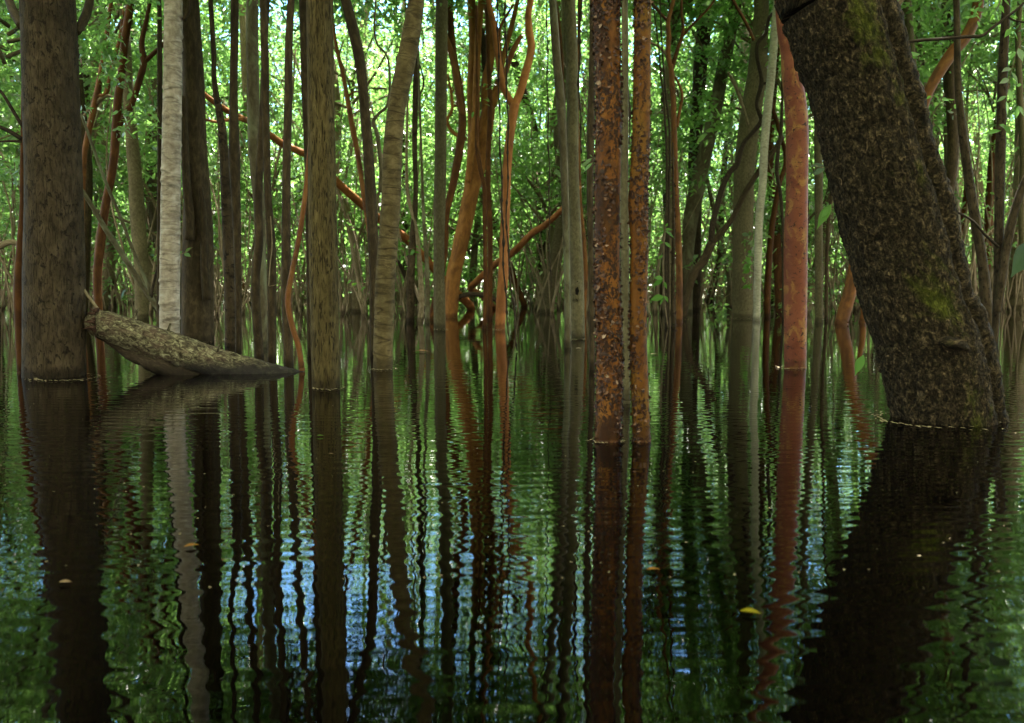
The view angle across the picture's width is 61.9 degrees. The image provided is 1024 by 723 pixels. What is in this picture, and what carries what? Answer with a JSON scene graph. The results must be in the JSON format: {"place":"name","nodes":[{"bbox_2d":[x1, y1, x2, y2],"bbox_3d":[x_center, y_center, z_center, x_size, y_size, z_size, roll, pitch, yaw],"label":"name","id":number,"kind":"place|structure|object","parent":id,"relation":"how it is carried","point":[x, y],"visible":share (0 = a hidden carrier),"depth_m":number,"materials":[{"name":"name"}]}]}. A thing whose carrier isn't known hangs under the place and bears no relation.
{"place":"outdoors","nodes":[
{"label":"outdoors","id":0,"kind":"place"},
{"bbox_2d":[496,0,509,340],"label":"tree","id":1,"kind":"object","parent":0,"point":[501,198],"visible":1,"depth_m":8.85,"materials":[{"name":"brown plant"}]},
{"bbox_2d":[1,0,1014,270],"label":"sky","id":2,"kind":"structure","parent":0,"point":[204,0],"materials":[{"name":"white"}]},
{"bbox_2d":[504,0,517,350],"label":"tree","id":3,"kind":"object","parent":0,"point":[506,202],"visible":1,"depth_m":8.45,"materials":[{"name":"brown plant"}]},
{"bbox_2d":[0,288,1023,722],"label":"water","id":4,"kind":"structure","parent":0,"point":[874,564],"depth_m":2.47,"materials":[{"name":"green liquid"}]},
{"bbox_2d":[4,0,93,378],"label":"broad brown tree","id":5,"kind":"object","parent":4,"relation":"on","point":[53,345],"visible":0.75,"depth_m":6.26,"materials":[{"name":"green plant"}]},
{"bbox_2d":[0,38,145,193],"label":"distant tree","id":6,"kind":"object","parent":4,"relation":"on","point":[4,119],"visible":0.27,"depth_m":16.73,"materials":[{"name":"green plant"}]},
{"bbox_2d":[0,0,161,372],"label":"red brown tree","id":7,"kind":"object","parent":4,"relation":"on","point":[7,21],"visible":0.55,"depth_m":8.06,"materials":[{"name":"orange plant"}]},
{"bbox_2d":[0,0,163,314],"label":"distant tree","id":8,"kind":"object","parent":4,"relation":"on","point":[89,192],"visible":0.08,"depth_m":16.75,"materials":[{"name":"brown plant"}]},
{"bbox_2d":[0,0,163,180],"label":"distant tree","id":9,"kind":"object","parent":4,"relation":"on","point":[86,77],"visible":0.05,"depth_m":19.98,"materials":[{"name":"green plant"}]},
{"bbox_2d":[0,0,217,308],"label":"distant tree","id":10,"kind":"object","parent":4,"relation":"on","point":[109,255],"visible":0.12,"depth_m":19.77,"materials":[{"name":"green plant"}]},
{"bbox_2d":[80,113,150,295],"bbox_3d":[-4.784,-1.888,10.314,0.781,2.193,0.041,0,6,0],"label":"slanting stem","id":11,"kind":"object","parent":4,"relation":"on","point":[117,210],"visible":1,"depth_m":10.30,"materials":[{"name":"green plant"}]},
{"bbox_2d":[83,189,156,310],"bbox_3d":[-4.738,-1.243,10.428,0.998,1.712,0.069,0,6,0],"label":"slanting stem","id":12,"kind":"object","parent":4,"relation":"on","point":[126,261],"visible":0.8,"depth_m":10.39,"materials":[{"name":"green plant"}]},
{"bbox_2d":[15,0,229,318],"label":"grey tree","id":13,"kind":"object","parent":4,"relation":"on","point":[137,213],"visible":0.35,"depth_m":15.33,"materials":[{"name":"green plant"}]},
{"bbox_2d":[93,0,163,309],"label":"forked red tree","id":14,"kind":"object","parent":4,"relation":"on","point":[145,59],"visible":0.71,"depth_m":11.46,"materials":[{"name":"orange plant"}]},
{"bbox_2d":[82,0,217,221],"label":"leaning orange tree","id":15,"kind":"object","parent":4,"relation":"on","point":[98,98],"visible":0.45,"depth_m":13.04,"materials":[{"name":"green plant"}]},
{"bbox_2d":[2,4,299,265],"bbox_3d":[-9.311,-5.847,22.036,8.518,9.949,6.115,4,7,34],"label":"distant tree","id":16,"kind":"object","parent":4,"relation":"on","point":[147,79],"visible":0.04,"depth_m":21.38,"materials":[{"name":"green plant"}]},
{"bbox_2d":[12,19,305,301],"bbox_3d":[-7.783,-4.788,18.384,7.082,8.390,6.128,3,6,24],"label":"distant tree","id":17,"kind":"object","parent":4,"relation":"on","point":[121,169],"visible":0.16,"depth_m":17.69,"materials":[{"name":"green plant"}]},
{"bbox_2d":[157,0,162,326],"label":"slim dark tree","id":18,"kind":"object","parent":4,"relation":"on","point":[159,75],"visible":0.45,"depth_m":9.51,"materials":[{"name":"brown plant"}]},
{"bbox_2d":[158,0,190,332],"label":"pale ringed tree","id":19,"kind":"object","parent":4,"relation":"on","point":[169,256],"visible":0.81,"depth_m":7.74,"materials":[{"name":"grey plant"}]},
{"bbox_2d":[76,0,285,304],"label":"distant tree","id":20,"kind":"object","parent":4,"relation":"on","point":[225,55],"visible":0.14,"depth_m":19.68,"materials":[{"name":"green plant"}]},
{"bbox_2d":[140,0,229,309],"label":"distant tree","id":21,"kind":"object","parent":4,"relation":"on","point":[151,207],"visible":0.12,"depth_m":19.03,"materials":[{"name":"grey plant"}]},
{"bbox_2d":[82,289,303,374],"bbox_3d":[-2.313,-0.086,6.670,1.965,1.019,0.352,-1,6,-8],"label":"fallen log","id":22,"kind":"object","parent":4,"relation":"on","point":[154,349],"visible":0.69,"depth_m":6.57,"materials":[{"name":"wood"}]},
{"bbox_2d":[97,70,305,285],"bbox_3d":[-9.367,-8.906,25.576,6.947,15.417,8.259,-4,7,-38],"label":"distant tree","id":23,"kind":"object","parent":4,"relation":"on","point":[215,190],"visible":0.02,"depth_m":25.25,"materials":[{"name":"green plant"}]},
{"bbox_2d":[208,0,234,351],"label":"brown grey tree","id":24,"kind":"object","parent":4,"relation":"on","point":[229,277],"visible":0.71,"depth_m":8.47,"materials":[{"name":"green plant"}]},
{"bbox_2d":[100,0,349,189],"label":"distant tree","id":25,"kind":"object","parent":4,"relation":"on","point":[226,73],"visible":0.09,"depth_m":21.19,"materials":[{"name":"green plant"}]},
{"bbox_2d":[228,0,241,354],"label":"slim dark tree","id":26,"kind":"object","parent":4,"relation":"on","point":[234,157],"visible":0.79,"depth_m":8.10,"materials":[{"name":"brown plant"}]},
{"bbox_2d":[251,0,269,360],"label":"wavy dark tree","id":27,"kind":"object","parent":4,"relation":"on","point":[255,289],"visible":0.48,"depth_m":7.38,"materials":[{"name":"brown plant"}]},
{"bbox_2d":[148,0,387,341],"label":"hollow dark tree","id":28,"kind":"object","parent":4,"relation":"on","point":[197,296],"visible":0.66,"depth_m":9.77,"materials":[{"name":"brown plant"}]},
{"bbox_2d":[260,0,280,363],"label":"slim dark tree","id":29,"kind":"object","parent":4,"relation":"on","point":[271,255],"visible":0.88,"depth_m":7.26,"materials":[{"name":"brown plant"}]},
{"bbox_2d":[119,1,428,312],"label":"distant tree","id":30,"kind":"object","parent":4,"relation":"on","point":[242,26],"visible":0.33,"depth_m":17.23,"materials":[{"name":"green plant"}]},
{"bbox_2d":[281,0,294,367],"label":"slim dark tree","id":31,"kind":"object","parent":4,"relation":"on","point":[286,230],"visible":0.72,"depth_m":6.87,"materials":[{"name":"grey plant"}]},
{"bbox_2d":[249,0,335,371],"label":"red wavy stem","id":32,"kind":"object","parent":4,"relation":"on","point":[289,313],"visible":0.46,"depth_m":6.74,"materials":[{"name":"orange plant"}]},
{"bbox_2d":[299,0,310,356],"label":"slim dark tree","id":33,"kind":"object","parent":4,"relation":"on","point":[303,41],"visible":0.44,"depth_m":7.88,"materials":[{"name":"brown plant"}]},
{"bbox_2d":[116,3,515,301],"bbox_3d":[-5.027,-11.386,25.451,11.464,20.611,8.416,2,6,18],"label":"distant tree","id":34,"kind":"object","parent":4,"relation":"on","point":[409,145],"visible":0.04,"depth_m":24.67,"materials":[{"name":"green plant"}]},
{"bbox_2d":[306,0,339,388],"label":"cracked olive tree","id":35,"kind":"object","parent":4,"relation":"on","point":[323,277],"visible":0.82,"depth_m":5.64,"materials":[{"name":"brown plant"}]},
{"bbox_2d":[199,0,477,311],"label":"distant tree","id":36,"kind":"object","parent":4,"relation":"on","point":[355,302],"visible":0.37,"depth_m":18.07,"materials":[{"name":"green plant"}]},
{"bbox_2d":[205,92,475,309],"bbox_3d":[-3.106,-2.682,16.202,0.736,4.052,8.551,3,6,29],"label":"fallen limb","id":37,"kind":"object","parent":4,"relation":"on","point":[356,199],"visible":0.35,"depth_m":16.36,"materials":[{"name":"orange plant"}]},
{"bbox_2d":[244,0,441,347],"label":"green grey tree","id":38,"kind":"object","parent":4,"relation":"on","point":[252,60],"visible":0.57,"depth_m":8.89,"materials":[{"name":"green plant"}]},
{"bbox_2d":[293,11,399,283],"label":"distant tree","id":39,"kind":"object","parent":4,"relation":"on","point":[370,64],"visible":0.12,"depth_m":35.19,"materials":[{"name":"green plant"}]},
{"bbox_2d":[333,12,367,235],"bbox_3d":[-3.388,-6.239,13.248,5.038,12.518,4.377,-4,7,-38],"label":"leaning red stem","id":40,"kind":"object","parent":4,"relation":"on","point":[347,95],"visible":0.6,"depth_m":13.69,"materials":[{"name":"orange plant"}]},
{"bbox_2d":[341,0,390,356],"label":"dark leaning tree","id":41,"kind":"object","parent":4,"relation":"on","point":[366,122],"visible":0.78,"depth_m":7.93,"materials":[{"name":"brown plant"}]},
{"bbox_2d":[274,1,498,302],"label":"distant tree","id":42,"kind":"object","parent":4,"relation":"on","point":[376,164],"visible":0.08,"depth_m":22.21,"materials":[{"name":"green plant"}]},
{"bbox_2d":[373,0,423,369],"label":"curved banded tree","id":43,"kind":"object","parent":4,"relation":"on","point":[385,279],"visible":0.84,"depth_m":6.84,"materials":[{"name":"brown plant"}]},
{"bbox_2d":[373,0,424,321],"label":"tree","id":44,"kind":"object","parent":4,"relation":"on","point":[420,289],"visible":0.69,"depth_m":14.30,"materials":[{"name":"brown plant"}]},
{"bbox_2d":[351,0,472,322],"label":"pale liana tree","id":45,"kind":"object","parent":4,"relation":"on","point":[427,270],"visible":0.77,"depth_m":14.01,"materials":[{"name":"brown plant"}]},
{"bbox_2d":[276,6,552,300],"bbox_3d":[-2.760,-6.448,22.803,6.204,11.124,8.642,-3,6,-26],"label":"distant tree","id":46,"kind":"object","parent":4,"relation":"on","point":[407,225],"visible":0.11,"depth_m":21.73,"materials":[{"name":"green plant"}]},
{"bbox_2d":[406,58,424,321],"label":"thin brown tree","id":47,"kind":"object","parent":4,"relation":"on","point":[410,309],"visible":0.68,"depth_m":14.26,"materials":[{"name":"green plant"}]},
{"bbox_2d":[273,0,589,272],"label":"grey tree","id":48,"kind":"object","parent":4,"relation":"on","point":[524,97],"visible":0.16,"depth_m":20.83,"materials":[{"name":"brown plant"}]},
{"bbox_2d":[433,0,447,328],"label":"straight grey tree","id":49,"kind":"object","parent":4,"relation":"on","point":[441,30],"visible":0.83,"depth_m":12.21,"materials":[{"name":"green plant"}]},
{"bbox_2d":[341,0,545,242],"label":"distant tree","id":50,"kind":"object","parent":4,"relation":"on","point":[455,105],"visible":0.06,"depth_m":26.40,"materials":[{"name":"green plant"}]},
{"bbox_2d":[339,12,556,309],"bbox_3d":[-1.869,-6.688,20.540,6.447,12.167,5.994,0,6,0],"label":"distant tree","id":51,"kind":"object","parent":4,"relation":"on","point":[472,274],"visible":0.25,"depth_m":20.70,"materials":[{"name":"green plant"}]},
{"bbox_2d":[430,1,465,320],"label":"dark orange tree","id":52,"kind":"object","parent":4,"relation":"on","point":[460,99],"visible":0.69,"depth_m":14.58,"materials":[{"name":"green plant"}]},
{"bbox_2d":[335,0,589,318],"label":"dark orange tree","id":53,"kind":"object","parent":4,"relation":"on","point":[390,18],"visible":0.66,"depth_m":14.98,"materials":[{"name":"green plant"}]},
{"bbox_2d":[377,0,552,307],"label":"kinked orange tree","id":54,"kind":"object","parent":4,"relation":"in","point":[522,300],"visible":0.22,"depth_m":20.61,"materials":[{"name":"green plant"}]},
{"bbox_2d":[475,5,487,328],"bbox_3d":[-0.452,-2.458,12.272,0.182,5.182,0.110,2,6,23],"label":"thin knotted stem","id":55,"kind":"object","parent":4,"relation":"in","point":[484,216],"visible":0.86,"depth_m":12.24,"materials":[{"name":"orange plant"}]},
{"bbox_2d":[445,0,519,317],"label":"leaning orange tree","id":56,"kind":"object","parent":4,"relation":"on","point":[472,186],"visible":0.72,"depth_m":15.51,"materials":[{"name":"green plant"}]},
{"bbox_2d":[486,0,534,328],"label":"forked orange tree","id":57,"kind":"object","parent":4,"relation":"on","point":[500,313],"visible":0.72,"depth_m":12.20,"materials":[{"name":"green plant"}]},
{"bbox_2d":[0,0,1023,306],"bbox_3d":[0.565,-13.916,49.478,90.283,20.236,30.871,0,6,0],"label":"distant foliage","id":58,"kind":"object","parent":4,"relation":"on","point":[278,22],"visible":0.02,"depth_m":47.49,"materials":[{"name":"green plant"}]},
{"bbox_2d":[0,12,1023,316],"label":"stem thicket","id":59,"kind":"object","parent":4,"relation":"on","point":[300,286],"visible":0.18,"depth_m":18.55,"materials":[{"name":"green plant"}]},
{"bbox_2d":[468,185,580,308],"bbox_3d":[-0.160,-1.989,17.288,1.172,2.402,7.190,-1,6,-11],"label":"fallen limb","id":60,"kind":"object","parent":4,"relation":"on","point":[514,250],"visible":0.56,"depth_m":16.05,"materials":[{"name":"orange plant"}]},
{"bbox_2d":[495,16,588,303],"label":"grey tree","id":61,"kind":"object","parent":4,"relation":"on","point":[532,95],"visible":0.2,"depth_m":22.86,"materials":[{"name":"green plant"}]},
{"bbox_2d":[422,0,663,303],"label":"distant tree","id":62,"kind":"object","parent":4,"relation":"on","point":[495,185],"visible":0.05,"depth_m":23.04,"materials":[{"name":"green plant"}]},
{"bbox_2d":[402,1,687,308],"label":"distant tree","id":63,"kind":"object","parent":4,"relation":"on","point":[554,181],"visible":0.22,"depth_m":20.00,"materials":[{"name":"green plant"}]},
{"bbox_2d":[402,0,714,312],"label":"distant tree","id":64,"kind":"object","parent":4,"relation":"on","point":[521,170],"visible":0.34,"depth_m":17.43,"materials":[{"name":"green plant"}]},
{"bbox_2d":[549,0,570,347],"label":"lichened tree","id":65,"kind":"object","parent":4,"relation":"on","point":[559,86],"visible":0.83,"depth_m":8.93,"materials":[{"name":"grey plant"}]},
{"bbox_2d":[564,0,584,338],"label":"knot hole tree","id":66,"kind":"object","parent":4,"relation":"in","point":[577,295],"visible":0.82,"depth_m":10.21,"materials":[{"name":"grey plant"}]},
{"bbox_2d":[577,0,587,319],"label":"slim red stem","id":67,"kind":"object","parent":4,"relation":"on","point":[585,260],"visible":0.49,"depth_m":14.86,"materials":[{"name":"orange plant"}]},
{"bbox_2d":[587,0,594,369],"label":"slim dark tree","id":68,"kind":"object","parent":4,"relation":"on","point":[590,133],"visible":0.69,"depth_m":6.79,"materials":[{"name":"grey plant"}]},
{"bbox_2d":[508,93,687,295],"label":"distant tree","id":69,"kind":"object","parent":4,"relation":"on","point":[654,260],"visible":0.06,"depth_m":22.25,"materials":[{"name":"green plant"}]},
{"bbox_2d":[590,0,624,442],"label":"peeling tree","id":70,"kind":"object","parent":4,"relation":"on","point":[608,78],"visible":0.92,"depth_m":3.80,"materials":[{"name":"orange plant"}]},
{"bbox_2d":[461,0,783,306],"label":"distant tree","id":71,"kind":"object","parent":4,"relation":"on","point":[687,97],"visible":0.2,"depth_m":20.20,"materials":[{"name":"green plant"}]},
{"bbox_2d":[620,0,630,403],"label":"grey slender tree","id":72,"kind":"object","parent":4,"relation":"on","point":[624,245],"visible":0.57,"depth_m":4.97,"materials":[{"name":"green plant"}]},
{"bbox_2d":[627,0,652,442],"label":"peeling tree","id":73,"kind":"object","parent":4,"relation":"on","point":[638,193],"visible":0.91,"depth_m":3.80,"materials":[{"name":"orange plant"}]},
{"bbox_2d":[501,9,780,300],"bbox_3d":[5.396,-11.402,25.246,11.763,20.666,10.429,0,6,0],"label":"distant tree","id":74,"kind":"object","parent":4,"relation":"on","point":[721,220],"visible":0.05,"depth_m":26.51,"materials":[{"name":"green plant"}]},
{"bbox_2d":[652,0,667,327],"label":"twin dark stem","id":75,"kind":"object","parent":4,"relation":"on","point":[666,189],"visible":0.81,"depth_m":12.53,"materials":[{"name":"brown plant"}]},
{"bbox_2d":[650,223,673,327],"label":"sapling","id":76,"kind":"object","parent":4,"relation":"on","point":[658,297],"visible":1,"depth_m":12.53,"materials":[{"name":"green plant"}]},
{"bbox_2d":[581,0,748,312],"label":"distant tree","id":77,"kind":"object","parent":4,"relation":"on","point":[664,7],"visible":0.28,"depth_m":17.90,"materials":[{"name":"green plant"}]},
{"bbox_2d":[659,0,670,327],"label":"twin dark stem","id":78,"kind":"object","parent":4,"relation":"on","point":[668,241],"visible":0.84,"depth_m":12.55,"materials":[{"name":"brown plant"}]},
{"bbox_2d":[557,0,780,310],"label":"brown grey tree","id":79,"kind":"object","parent":4,"relation":"on","point":[700,55],"visible":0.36,"depth_m":18.01,"materials":[{"name":"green plant"}]},
{"bbox_2d":[670,142,676,327],"bbox_3d":[2.397,-1.567,12.692,0.150,3.329,0.123,2,6,18],"label":"flaking stem","id":80,"kind":"object","parent":4,"relation":"on","point":[672,302],"visible":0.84,"depth_m":12.67,"materials":[{"name":"brown plant"}]},
{"bbox_2d":[651,0,714,322],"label":"branching orange tree","id":81,"kind":"object","parent":4,"relation":"on","point":[675,116],"visible":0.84,"depth_m":13.70,"materials":[{"name":"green plant"}]},
{"bbox_2d":[654,61,731,307],"bbox_3d":[4.460,-4.014,21.002,2.100,6.568,0.140,0,6,0],"label":"thin grey stem","id":82,"kind":"object","parent":4,"relation":"in","point":[717,228],"visible":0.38,"depth_m":21.07,"materials":[{"name":"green plant"}]},
{"bbox_2d":[682,0,740,312],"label":"leaning grey tree","id":83,"kind":"object","parent":4,"relation":"on","point":[689,233],"visible":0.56,"depth_m":17.74,"materials":[{"name":"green plant"}]},
{"bbox_2d":[683,13,783,319],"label":"tree","id":84,"kind":"object","parent":4,"relation":"on","point":[702,262],"visible":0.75,"depth_m":15.00,"materials":[{"name":"brown plant"}]},
{"bbox_2d":[732,0,768,317],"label":"broad dull tree","id":85,"kind":"object","parent":4,"relation":"on","point":[742,299],"visible":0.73,"depth_m":15.47,"materials":[{"name":"grey plant"}]},
{"bbox_2d":[651,111,859,315],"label":"distant tree","id":86,"kind":"object","parent":4,"relation":"on","point":[811,290],"visible":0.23,"depth_m":17.01,"materials":[{"name":"green plant"}]},
{"bbox_2d":[753,0,777,320],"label":"whitish tree","id":87,"kind":"object","parent":4,"relation":"on","point":[765,134],"visible":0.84,"depth_m":14.47,"materials":[{"name":"grey plant"}]},
{"bbox_2d":[764,65,785,316],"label":"slim orange tree","id":88,"kind":"object","parent":4,"relation":"in","point":[768,271],"visible":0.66,"depth_m":15.89,"materials":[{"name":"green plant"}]},
{"bbox_2d":[775,75,783,320],"bbox_3d":[4.593,-2.578,14.556,0.269,4.973,0.085,0,6,0],"label":"black wavy vine","id":89,"kind":"object","parent":4,"relation":"on","point":[777,157],"visible":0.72,"depth_m":14.48,"materials":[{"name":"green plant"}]},
{"bbox_2d":[774,1,808,368],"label":"smooth red tree","id":90,"kind":"object","parent":4,"relation":"on","point":[796,236],"visible":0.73,"depth_m":6.93,"materials":[{"name":"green plant"}]},
{"bbox_2d":[814,124,822,322],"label":"grey slender tree","id":91,"kind":"object","parent":4,"relation":"on","point":[818,183],"visible":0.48,"depth_m":14.02,"materials":[{"name":"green plant"}]},
{"bbox_2d":[649,0,999,313],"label":"distant tree","id":92,"kind":"object","parent":4,"relation":"on","point":[777,260],"visible":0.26,"depth_m":17.13,"materials":[{"name":"green plant"}]},
{"bbox_2d":[652,68,1017,304],"bbox_3d":[8.501,-6.520,23.850,8.215,11.336,11.443,-1,6,-9],"label":"distant tree","id":93,"kind":"object","parent":4,"relation":"on","point":[729,209],"visible":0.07,"depth_m":23.52,"materials":[{"name":"green plant"}]},
{"bbox_2d":[753,0,1023,118],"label":"distant tree","id":94,"kind":"object","parent":4,"relation":"on","point":[966,61],"visible":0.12,"depth_m":18.15,"materials":[{"name":"green plant"}]},
{"bbox_2d":[774,0,1023,426],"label":"mossy leaning tree","id":95,"kind":"object","parent":4,"relation":"on","point":[925,318],"visible":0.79,"depth_m":4.28,"materials":[{"name":"brown plant"}]},
{"bbox_2d":[824,0,1023,319],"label":"slim dark tree","id":96,"kind":"object","parent":4,"relation":"on","point":[919,13],"visible":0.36,"depth_m":14.33,"materials":[{"name":"brown plant"}]},
{"bbox_2d":[834,0,1023,323],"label":"twisted orange tree","id":97,"kind":"object","parent":4,"relation":"on","point":[847,300],"visible":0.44,"depth_m":13.30,"materials":[{"name":"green plant"}]},
{"bbox_2d":[945,0,958,191],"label":"distant tree","id":98,"kind":"object","parent":4,"relation":"on","point":[952,151],"visible":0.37,"depth_m":15.42,"materials":[{"name":"grey plant"}]},
{"bbox_2d":[914,0,1023,307],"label":"speckled tree","id":99,"kind":"object","parent":4,"relation":"on","point":[988,61],"visible":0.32,"depth_m":18.10,"materials":[{"name":"green plant"}]},
{"bbox_2d":[953,0,991,326],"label":"brown grey tree","id":100,"kind":"object","parent":4,"relation":"on","point":[985,295],"visible":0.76,"depth_m":9.74,"materials":[{"name":"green plant"}]},
{"bbox_2d":[922,0,1023,270],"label":"distant tree","id":101,"kind":"object","parent":4,"relation":"on","point":[988,190],"visible":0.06,"depth_m":20.23,"materials":[{"name":"green plant"}]},
{"bbox_2d":[938,0,1023,291],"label":"distant tree","id":102,"kind":"object","parent":4,"relation":"on","point":[1019,89],"visible":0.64,"depth_m":16.23,"materials":[{"name":"grey plant"}]},
{"bbox_2d":[958,0,1023,350],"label":"slim dark tree","id":103,"kind":"object","parent":4,"relation":"on","point":[1002,242],"visible":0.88,"depth_m":8.55,"materials":[{"name":"brown plant"}]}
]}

